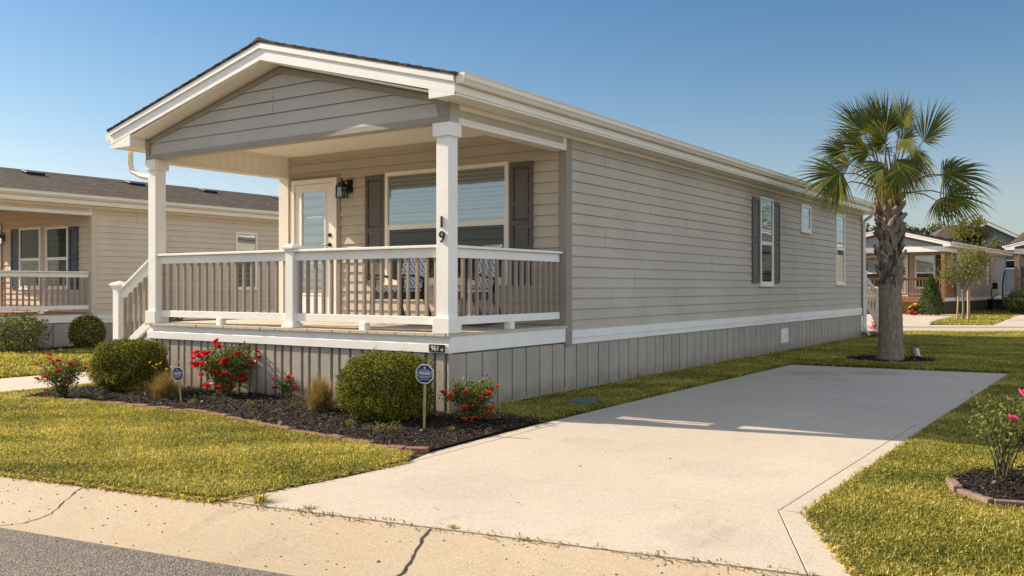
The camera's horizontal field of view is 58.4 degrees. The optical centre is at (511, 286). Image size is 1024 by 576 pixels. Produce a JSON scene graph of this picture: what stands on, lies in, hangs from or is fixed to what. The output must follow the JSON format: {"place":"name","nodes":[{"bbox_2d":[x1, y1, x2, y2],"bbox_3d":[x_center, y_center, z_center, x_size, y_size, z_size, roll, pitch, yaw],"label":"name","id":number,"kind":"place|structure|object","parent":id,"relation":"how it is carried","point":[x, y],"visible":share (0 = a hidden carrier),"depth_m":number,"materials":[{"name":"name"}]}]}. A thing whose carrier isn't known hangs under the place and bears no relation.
{"place":"outdoors","nodes":[
{"label":"outdoors","id":0,"kind":"place"},
{"bbox_2d":[0,371,101,391],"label":"path","id":1,"kind":"structure","parent":0,"point":[18,383],"depth_m":13.07,"materials":[{"name":"concrete"}]},
{"bbox_2d":[0,528,292,575],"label":"road","id":2,"kind":"structure","parent":0,"point":[22,553],"depth_m":4.88,"materials":[{"name":"grey asphalt"}]},
{"bbox_2d":[0,0,1023,234],"label":"sky","id":3,"kind":"structure","parent":0,"point":[754,82],"materials":[{"name":"blue"}]},
{"bbox_2d":[23,311,1023,575],"bbox_3d":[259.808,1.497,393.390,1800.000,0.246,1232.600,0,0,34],"label":"ground","id":4,"kind":"structure","parent":0,"point":[413,457],"depth_m":8.19,"materials":[{"name":"soil"}]},
{"bbox_2d":[1,345,77,353],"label":"mulch","id":5,"kind":"object","parent":4,"relation":"on","point":[58,347],"visible":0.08,"depth_m":19.88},
{"bbox_2d":[0,309,54,352],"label":"loose shrub","id":6,"kind":"object","parent":5,"relation":"on","point":[7,339],"visible":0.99,"depth_m":18.71,"materials":[{"name":"green plant"}]},
{"bbox_2d":[68,314,106,347],"bbox_3d":[-9.210,0.978,19.849,0.852,0.810,0.821,0,0,34],"label":"clipped bush","id":7,"kind":"object","parent":5,"relation":"on","point":[79,325],"visible":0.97,"depth_m":19.69,"materials":[{"name":"green plant"}]},
{"bbox_2d":[169,317,183,321],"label":"clipped bush","id":8,"kind":"object","parent":5,"relation":"on","point":[176,319],"visible":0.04,"depth_m":21.79,"materials":[{"name":"green plant"}]},
{"bbox_2d":[0,347,102,377],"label":"grass","id":9,"kind":"structure","parent":4,"relation":"on","point":[17,364],"depth_m":16.42,"materials":[{"name":"green plant"}]},
{"bbox_2d":[0,470,217,502],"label":"grass edge","id":10,"kind":"object","parent":4,"relation":"on","point":[104,486],"depth_m":6.21,"materials":[{"name":"plant"}]},
{"bbox_2d":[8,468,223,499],"bbox_3d":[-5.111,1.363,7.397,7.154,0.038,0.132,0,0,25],"label":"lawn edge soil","id":11,"kind":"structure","parent":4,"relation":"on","point":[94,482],"depth_m":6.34,"materials":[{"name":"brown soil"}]},
{"bbox_2d":[0,167,278,350],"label":"mobile home","id":12,"kind":"object","parent":4,"relation":"on","point":[72,247],"visible":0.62,"depth_m":22.30,"materials":[{"name":"paint"}]},
{"bbox_2d":[18,227,41,289],"bbox_3d":[-11.965,-0.697,22.744,1.020,1.545,0.072,0,0,34],"label":"window","id":13,"kind":"structure","parent":12,"relation":"in","point":[30,242],"depth_m":22.73,"materials":[{"name":"white paint"}]},
{"bbox_2d":[44,226,68,289],"bbox_3d":[-10.952,-0.687,22.056,1.010,1.525,0.072,0,0,34],"label":"window","id":14,"kind":"structure","parent":12,"relation":"in","point":[56,238],"depth_m":22.07,"materials":[{"name":"white paint"}]},
{"bbox_2d":[235,232,257,289],"bbox_3d":[-7.233,-0.692,24.959,0.062,1.575,0.770,0,0,34],"label":"window","id":15,"kind":"structure","parent":12,"relation":"in","point":[237,239],"depth_m":25.02,"materials":[{"name":"white paint"}]},
{"bbox_2d":[134,403,149,406],"bbox_3d":[-4.171,1.362,10.334,0.192,0.070,0.085,1,2,29],"label":"edging brick","id":16,"kind":"object","parent":4,"relation":"on","point":[141,405],"visible":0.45,"depth_m":10.31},
{"bbox_2d":[157,406,174,408],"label":"edging brick","id":17,"kind":"object","parent":4,"relation":"on","point":[165,407],"visible":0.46,"depth_m":10.10,"materials":[{"name":"red brick"}]},
{"bbox_2d":[182,408,198,410],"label":"edging brick","id":18,"kind":"object","parent":4,"relation":"on","point":[188,409],"visible":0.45,"depth_m":9.91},
{"bbox_2d":[194,409,211,412],"bbox_3d":[-3.311,1.361,9.832,0.192,0.070,0.085,1,2,31],"label":"edging brick","id":19,"kind":"object","parent":4,"relation":"on","point":[201,410],"visible":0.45,"depth_m":9.82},
{"bbox_2d":[0,382,412,500],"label":"grass","id":20,"kind":"structure","parent":4,"relation":"on","point":[191,452],"depth_m":7.55,"materials":[{"name":"green plant"}]},
{"bbox_2d":[246,419,261,422],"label":"edging brick","id":21,"kind":"object","parent":4,"relation":"on","point":[252,420],"visible":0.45,"depth_m":9.14,"materials":[{"name":"red brick"}]},
{"bbox_2d":[23,383,542,449],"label":"mulch","id":22,"kind":"object","parent":4,"relation":"on","point":[435,433],"visible":0.65,"depth_m":9.40,"materials":[{"name":"black wood"}]},
{"bbox_2d":[34,353,88,396],"bbox_3d":[-5.492,1.067,11.222,0.588,0.573,0.613,0,0,-37],"label":"rose bush","id":23,"kind":"object","parent":22,"relation":"on","point":[62,378],"visible":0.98,"depth_m":11.16,"materials":[{"name":"green plant"}]},
{"bbox_2d":[84,337,170,391],"bbox_3d":[-4.979,0.999,11.928,1.061,0.716,0.960,0,0,34],"label":"clipped bush","id":24,"kind":"object","parent":22,"relation":"on","point":[104,363],"visible":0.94,"depth_m":11.68,"materials":[{"name":"green plant"}]},
{"bbox_2d":[113,361,204,398],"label":"ornamental grass","id":25,"kind":"object","parent":22,"relation":"on","point":[164,386],"depth_m":11.04,"materials":[{"name":"yellow plant"}]},
{"bbox_2d":[172,367,183,401],"bbox_3d":[-3.891,1.169,10.713,0.155,0.465,0.027,-6,-1,14],"label":"yard sign","id":26,"kind":"object","parent":22,"relation":"on","point":[178,374],"visible":1,"depth_m":10.71,"materials":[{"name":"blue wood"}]},
{"bbox_2d":[188,338,260,394],"bbox_3d":[-3.581,0.987,11.441,0.886,0.733,0.808,0,0,-33],"label":"rose bush","id":27,"kind":"object","parent":22,"relation":"on","point":[227,368],"visible":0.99,"depth_m":11.34,"materials":[{"name":"green plant"}]},
{"bbox_2d":[244,400,254,407],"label":"weed","id":28,"kind":"object","parent":22,"relation":"on","point":[249,403],"visible":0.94,"depth_m":10.26,"materials":[{"name":"green plant"}]},
{"bbox_2d":[271,375,298,398],"bbox_3d":[-2.741,1.205,11.101,0.328,0.296,0.217,0,0,13],"label":"rose bush","id":29,"kind":"object","parent":22,"relation":"on","point":[289,378],"visible":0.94,"depth_m":11.07,"materials":[{"name":"green plant"}]},
{"bbox_2d":[277,372,338,412],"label":"ornamental grass","id":30,"kind":"object","parent":22,"relation":"on","point":[320,397],"depth_m":9.89,"materials":[{"name":"beige plant"}]},
{"bbox_2d":[340,419,357,427],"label":"weed","id":31,"kind":"object","parent":22,"relation":"on","point":[348,423],"visible":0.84,"depth_m":8.83,"materials":[{"name":"green plant"}]},
{"bbox_2d":[363,420,387,433],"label":"weed","id":32,"kind":"object","parent":22,"relation":"on","point":[381,427],"visible":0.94,"depth_m":8.40,"materials":[{"name":"green plant"}]},
{"bbox_2d":[330,345,439,423],"bbox_3d":[-1.275,0.981,9.297,1.079,0.751,0.961,0,0,34],"label":"clipped bush","id":33,"kind":"object","parent":22,"relation":"on","point":[398,396],"visible":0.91,"depth_m":9.05,"materials":[{"name":"green plant"}]},
{"bbox_2d":[383,420,402,432],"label":"weed","id":34,"kind":"object","parent":22,"relation":"on","point":[391,428],"visible":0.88,"depth_m":8.52,"materials":[{"name":"green plant"}]},
{"bbox_2d":[416,364,433,428],"bbox_3d":[-0.826,1.065,8.639,0.175,0.670,0.027,1,0,14],"label":"yard sign","id":35,"kind":"object","parent":22,"relation":"on","point":[425,374],"visible":1,"depth_m":8.63,"materials":[{"name":"blue metal"}]},
{"bbox_2d":[445,424,458,431],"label":"weed","id":36,"kind":"object","parent":22,"relation":"on","point":[452,428],"visible":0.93,"depth_m":8.52,"materials":[{"name":"green plant"}]},
{"bbox_2d":[439,375,499,421],"bbox_3d":[-0.393,1.117,9.315,0.638,0.478,0.580,0,0,-15],"label":"rose bush","id":37,"kind":"object","parent":22,"relation":"on","point":[468,401],"visible":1,"depth_m":9.24,"materials":[{"name":"green plant"}]},
{"bbox_2d":[278,425,294,430],"bbox_3d":[-2.150,1.368,8.729,0.085,0.070,0.192,0,0,-42],"label":"edging brick","id":38,"kind":"object","parent":4,"relation":"on","point":[286,427],"visible":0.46,"depth_m":8.68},
{"bbox_2d":[302,430,319,433],"bbox_3d":[-1.861,1.371,8.447,0.192,0.070,0.085,0,0,40],"label":"edging brick","id":39,"kind":"object","parent":4,"relation":"on","point":[310,432],"visible":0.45,"depth_m":8.41,"materials":[{"name":"brick"}]},
{"bbox_2d":[218,460,408,501],"bbox_3d":[-1.313,1.363,6.480,0.218,0.035,1.730,0,0,39],"label":"grass edge","id":40,"kind":"object","parent":4,"relation":"on","point":[249,493],"depth_m":6.32,"materials":[{"name":"green plant"}]},
{"bbox_2d":[327,434,346,439],"bbox_3d":[-1.563,1.361,8.181,0.192,0.070,0.085,1,0,42],"label":"edging brick","id":41,"kind":"object","parent":4,"relation":"on","point":[336,436],"visible":0.46,"depth_m":8.16,"materials":[{"name":"brick"}]},
{"bbox_2d":[340,437,355,440],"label":"edging brick","id":42,"kind":"object","parent":4,"relation":"on","point":[347,438],"visible":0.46,"depth_m":8.06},
{"bbox_2d":[356,439,376,443],"bbox_3d":[-1.264,1.360,7.913,0.192,0.070,0.085,0,-1,40],"label":"edging brick","id":43,"kind":"object","parent":4,"relation":"on","point":[367,441],"visible":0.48,"depth_m":7.87,"materials":[{"name":"brick"}]},
{"bbox_2d":[384,444,406,450],"bbox_3d":[-0.966,1.363,7.659,0.192,0.070,0.085,-1,2,32],"label":"edging brick","id":44,"kind":"object","parent":4,"relation":"on","point":[402,447],"visible":0.46,"depth_m":7.62,"materials":[{"name":"brick"}]},
{"bbox_2d":[0,475,799,575],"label":"kerb","id":45,"kind":"structure","parent":4,"relation":"on","point":[250,536],"depth_m":5.16,"materials":[{"name":"concrete"}]},
{"bbox_2d":[7,487,81,524],"bbox_3d":[-2.984,1.423,5.996,0.138,0.105,0.852,0,0,17],"label":"kerb crack","id":46,"kind":"object","parent":45,"relation":"on","point":[52,511],"visible":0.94,"depth_m":5.93,"materials":[{"name":"grey concrete"}]},
{"bbox_2d":[0,480,777,575],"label":"grit","id":47,"kind":"object","parent":45,"relation":"on","point":[310,524],"visible":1,"depth_m":5.21,"materials":[{"name":"gravel"}]},
{"bbox_2d":[396,528,431,575],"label":"kerb crack","id":48,"kind":"object","parent":45,"relation":"on","point":[413,555],"visible":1,"depth_m":4.88,"materials":[{"name":"grey concrete"}]},
{"bbox_2d":[218,499,818,575],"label":"dry joint grass","id":49,"kind":"structure","parent":45,"relation":"on","point":[520,539],"depth_m":4.96,"materials":[{"name":"brown plant"}]},
{"bbox_2d":[404,446,428,453],"bbox_3d":[-0.786,1.361,7.578,0.192,0.070,0.085,-1,3,9],"label":"edging brick","id":50,"kind":"object","parent":4,"relation":"on","point":[420,450],"visible":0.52,"depth_m":7.54,"materials":[{"name":"red brick"}]},
{"bbox_2d":[106,37,878,412],"bbox_3d":[2.139,-0.813,19.076,6.700,4.367,19.236,0,0,34],"label":"mobile home","id":51,"kind":"object","parent":4,"relation":"on","point":[628,251],"visible":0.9,"depth_m":12.42,"materials":[{"name":"paint"}]},
{"bbox_2d":[295,183,332,313],"bbox_3d":[-3.119,-0.570,14.340,0.871,2.080,0.099,0,0,34],"label":"door","id":52,"kind":"structure","parent":51,"relation":"in","point":[326,189],"depth_m":14.35,"materials":[{"name":"white paint"}]},
{"bbox_2d":[367,258,433,324],"bbox_3d":[-1.470,-0.024,12.121,0.647,1.030,0.856,0,0,40],"label":"rocking chair","id":53,"kind":"object","parent":51,"relation":"on","point":[412,280],"visible":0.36,"depth_m":12.12,"materials":[{"name":"white plastic"}]},
{"bbox_2d":[384,161,509,284],"bbox_3d":[-0.952,-0.852,12.885,2.240,1.655,0.072,0,0,34],"label":"window","id":54,"kind":"structure","parent":51,"relation":"in","point":[506,222],"depth_m":12.72,"materials":[{"name":"beige metal"}]},
{"bbox_2d":[458,244,502,326],"bbox_3d":[-0.515,-0.024,11.533,0.856,1.030,0.648,0,0,-32],"label":"rocking chair","id":55,"kind":"object","parent":51,"relation":"on","point":[480,288],"visible":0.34,"depth_m":11.42,"materials":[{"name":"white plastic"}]},
{"bbox_2d":[759,196,774,286],"bbox_3d":[5.058,-0.887,18.191,0.062,1.765,0.820,0,0,34],"label":"window","id":56,"kind":"structure","parent":51,"relation":"in","point":[763,283],"depth_m":18.25,"materials":[{"name":"white paint"}]},
{"bbox_2d":[800,204,811,233],"bbox_3d":[6.532,-1.508,20.363,0.062,0.625,0.770,0,0,34],"label":"window","id":57,"kind":"structure","parent":51,"relation":"in","point":[802,206],"depth_m":20.30,"materials":[{"name":"white paint"}]},
{"bbox_2d":[835,213,844,284],"bbox_3d":[8.153,-0.917,22.750,0.062,1.765,0.840,0,0,34],"label":"window","id":58,"kind":"structure","parent":51,"relation":"in","point":[839,223],"depth_m":22.72,"materials":[{"name":"white paint"}]},
{"bbox_2d":[481,330,1023,575],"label":"grass","id":59,"kind":"structure","parent":4,"relation":"on","point":[919,518],"depth_m":6.94,"materials":[{"name":"green plant"}]},
{"bbox_2d":[565,397,601,404],"bbox_3d":[0.841,1.355,10.720,0.310,0.070,0.430,0,0,28],"label":"valve box cover","id":60,"kind":"object","parent":59,"relation":"on","point":[580,400],"visible":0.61,"depth_m":10.64,"materials":[{"name":"teal plastic"}]},
{"bbox_2d":[871,318,875,330],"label":"flowering plant","id":61,"kind":"object","parent":59,"relation":"on","point":[874,326],"visible":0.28,"depth_m":26.51,"materials":[{"name":"red plant"}]},
{"bbox_2d":[903,333,920,355],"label":"seedling","id":62,"kind":"object","parent":59,"relation":"on","point":[911,347],"visible":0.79,"depth_m":17.65,"materials":[{"name":"green plant"}]},
{"bbox_2d":[799,510,878,575],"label":"grass edge","id":63,"kind":"object","parent":4,"relation":"on","point":[845,562],"depth_m":4.75,"materials":[{"name":"plant"}]},
{"bbox_2d":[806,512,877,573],"bbox_3d":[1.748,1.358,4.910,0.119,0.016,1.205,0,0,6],"label":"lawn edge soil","id":64,"kind":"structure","parent":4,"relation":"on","point":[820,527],"depth_m":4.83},
{"bbox_2d":[798,424,939,511],"bbox_3d":[2.982,1.363,7.268,0.223,0.035,4.262,0,0,34],"label":"grass edge","id":65,"kind":"object","parent":4,"relation":"on","point":[821,497],"depth_m":6.60,"materials":[{"name":"plant"}]},
{"bbox_2d":[866,220,875,231],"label":"dark tree","id":66,"kind":"object","parent":4,"relation":"on","point":[867,227],"visible":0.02,"depth_m":79.08,"materials":[{"name":"green plant"}]},
{"bbox_2d":[845,354,937,361],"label":"mulch","id":67,"kind":"object","parent":4,"relation":"on","point":[905,359],"visible":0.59,"depth_m":16.91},
{"bbox_2d":[789,87,1000,360],"bbox_3d":[7.067,-1.200,17.015,3.992,5.141,1.954,0,0,5],"label":"fan palm","id":68,"kind":"object","parent":67,"relation":"on","point":[892,183],"visible":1,"depth_m":16.80,"materials":[{"name":"green plant"}]},
{"bbox_2d":[914,348,920,356],"bbox_3d":[7.711,1.280,17.415,0.138,0.240,0.090,0,0,34],"label":"irrigation pipe","id":69,"kind":"object","parent":67,"relation":"on","point":[916,351],"visible":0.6,"depth_m":17.39,"materials":[{"name":"white plastic"}]},
{"bbox_2d":[904,224,916,231],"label":"dark tree","id":70,"kind":"object","parent":4,"relation":"on","point":[907,228],"visible":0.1,"depth_m":89.67,"materials":[{"name":"green plant"}]},
{"bbox_2d":[903,304,918,314],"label":"flowering plant","id":71,"kind":"object","parent":4,"relation":"on","point":[910,311],"visible":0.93,"depth_m":43.21,"materials":[{"name":"red plant"}]},
{"bbox_2d":[908,302,922,314],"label":"flowering plant","id":72,"kind":"object","parent":4,"relation":"on","point":[917,308],"visible":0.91,"depth_m":43.27,"materials":[{"name":"multicoloured plant"}]},
{"bbox_2d":[912,227,929,233],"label":"dark tree","id":73,"kind":"object","parent":4,"relation":"on","point":[918,230],"visible":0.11,"depth_m":96.00,"materials":[{"name":"green plant"}]},
{"bbox_2d":[917,274,945,314],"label":"conical evergreen","id":74,"kind":"object","parent":4,"relation":"on","point":[932,294],"visible":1,"depth_m":42.87,"materials":[{"name":"green plant"}]},
{"bbox_2d":[918,221,944,233],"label":"dark tree","id":75,"kind":"object","parent":4,"relation":"on","point":[926,231],"visible":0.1,"depth_m":94.61,"materials":[{"name":"green plant"}]},
{"bbox_2d":[866,227,1013,313],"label":"mobile home","id":76,"kind":"object","parent":4,"relation":"on","point":[924,252],"visible":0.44,"depth_m":47.44,"materials":[{"name":"beige painted siding"},{"name":"roof shingle"},{"name":"brown wood"}]},
{"bbox_2d":[866,256,877,288],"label":"window","id":77,"kind":"structure","parent":76,"relation":"in","point":[873,257],"depth_m":49.01,"materials":[{"name":"white paint"}]},
{"bbox_2d":[902,257,905,295],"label":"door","id":78,"kind":"structure","parent":76,"relation":"in","point":[904,261],"depth_m":47.98,"materials":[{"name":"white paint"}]},
{"bbox_2d":[914,255,934,288],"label":"window","id":79,"kind":"structure","parent":76,"relation":"in","point":[928,256],"depth_m":47.40,"materials":[{"name":"white paint"}]},
{"bbox_2d":[986,257,988,284],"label":"window","id":80,"kind":"structure","parent":76,"relation":"in","point":[988,257],"depth_m":53.36,"materials":[{"name":"white paint"}]},
{"bbox_2d":[929,225,957,238],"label":"house","id":81,"kind":"structure","parent":4,"relation":"on","point":[941,233],"depth_m":86.96,"materials":[{"name":"paint"}]},
{"bbox_2d":[867,325,1023,327],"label":"back kerb","id":82,"kind":"structure","parent":4,"relation":"on","point":[970,326],"depth_m":30.98,"materials":[{"name":"beige concrete"}]},
{"bbox_2d":[874,303,1023,313],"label":"grass","id":83,"kind":"structure","parent":4,"relation":"on","point":[998,311],"depth_m":47.63,"materials":[{"name":"green plant"}]},
{"bbox_2d":[946,478,962,492],"bbox_3d":[2.950,1.347,6.109,0.060,0.095,0.287,-2,-2,16],"label":"edging stone","id":84,"kind":"object","parent":4,"relation":"on","point":[953,485],"visible":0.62,"depth_m":6.05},
{"bbox_2d":[956,296,958,319],"bbox_3d":[18.158,0.905,37.319,0.059,1.030,0.045,2,1,0],"label":"tree stake","id":85,"kind":"object","parent":4,"relation":"on","point":[957,306],"visible":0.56,"depth_m":37.30,"materials":[{"name":"brown wood"}]},
{"bbox_2d":[933,236,996,319],"bbox_3d":[18.368,-0.371,37.127,2.391,3.485,2.371,0,0,-3],"label":"young tree","id":86,"kind":"object","parent":4,"relation":"on","point":[967,265],"visible":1,"depth_m":37.17,"materials":[{"name":"green plant"}]},
{"bbox_2d":[967,289,969,318],"bbox_3d":[18.877,0.755,37.879,0.098,1.330,0.075,-1,1,0],"label":"tree stake","id":87,"kind":"object","parent":4,"relation":"on","point":[968,303],"visible":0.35,"depth_m":37.85,"materials":[{"name":"brown wood"}]},
{"bbox_2d":[949,214,994,245],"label":"tree","id":88,"kind":"object","parent":4,"relation":"on","point":[983,234],"visible":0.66,"depth_m":63.48,"materials":[{"name":"green plant"}]},
{"bbox_2d":[957,489,993,503],"bbox_3d":[2.947,1.361,5.822,0.060,0.095,0.287,1,1,-12],"label":"edging stone","id":89,"kind":"object","parent":4,"relation":"on","point":[977,496],"visible":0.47,"depth_m":5.79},
{"bbox_2d":[954,221,1020,301],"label":"house","id":90,"kind":"structure","parent":4,"relation":"on","point":[1007,236],"depth_m":75.28,"materials":[{"name":"white"}]},
{"bbox_2d":[1006,254,1018,268],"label":"window","id":91,"kind":"structure","parent":90,"relation":"in","point":[1009,262],"depth_m":75.20,"materials":[{"name":"white paint"}]},
{"bbox_2d":[951,464,1023,500],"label":"mulch","id":92,"kind":"object","parent":4,"relation":"on","point":[983,481],"visible":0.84,"depth_m":6.16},
{"bbox_2d":[954,388,1023,480],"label":"rose bush","id":93,"kind":"object","parent":92,"relation":"on","point":[1003,466],"visible":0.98,"depth_m":6.31,"materials":[{"name":"green plant"}]},
{"bbox_2d":[978,236,1009,258],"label":"tree","id":94,"kind":"object","parent":4,"relation":"on","point":[996,246],"visible":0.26,"depth_m":61.63,"materials":[{"name":"green plant"}]},
{"bbox_2d":[986,270,1008,310],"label":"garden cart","id":95,"kind":"object","parent":4,"relation":"on","point":[994,304],"visible":0.81,"depth_m":51.98,"materials":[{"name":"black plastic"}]},
{"bbox_2d":[994,498,1023,506],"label":"edging stone","id":96,"kind":"object","parent":4,"relation":"on","point":[1019,503],"visible":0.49,"depth_m":5.63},
{"bbox_2d":[1000,287,1023,313],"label":"loose shrub","id":97,"kind":"object","parent":4,"relation":"on","point":[1009,304],"visible":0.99,"depth_m":46.22,"materials":[{"name":"green plant"}]},
{"bbox_2d":[1002,232,1023,309],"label":"mobile home","id":98,"kind":"object","parent":4,"relation":"on","point":[1016,246],"visible":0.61,"depth_m":47.77,"materials":[{"name":"paint"}]},
{"bbox_2d":[227,365,1006,575],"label":"driveway","id":99,"kind":"structure","parent":0,"point":[751,455],"depth_m":6.78,"materials":[{"name":"concrete"}]},
{"bbox_2d":[225,491,290,506],"bbox_3d":[-1.624,1.335,5.806,0.481,0.094,0.302,0,0,-45],"label":"grass tuft","id":100,"kind":"object","parent":99,"relation":"on","point":[258,499],"visible":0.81,"depth_m":5.83,"materials":[{"name":"green plant"}]},
{"bbox_2d":[297,503,319,511],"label":"grass tuft","id":101,"kind":"object","parent":99,"relation":"on","point":[310,507],"visible":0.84,"depth_m":5.64,"materials":[{"name":"plant"}]},
{"bbox_2d":[620,406,912,531],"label":"driveway joint dirt","id":102,"kind":"structure","parent":99,"relation":"on","point":[806,493],"depth_m":5.80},
{"bbox_2d":[867,314,961,325],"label":"back driveway","id":103,"kind":"structure","parent":0,"point":[917,320],"depth_m":38.70,"materials":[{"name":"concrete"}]},
{"bbox_2d":[867,327,1023,330],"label":"back road","id":104,"kind":"structure","parent":0,"point":[947,329],"depth_m":29.36,"materials":[{"name":"beige concrete"}]},
{"bbox_2d":[929,314,1018,324],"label":"grass","id":105,"kind":"structure","parent":0,"point":[984,319],"depth_m":37.18,"materials":[{"name":"green plant"}]},
{"bbox_2d":[992,315,1023,325],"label":"back driveway","id":106,"kind":"structure","parent":0,"point":[1018,320],"depth_m":34.36,"materials":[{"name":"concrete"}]}
]}

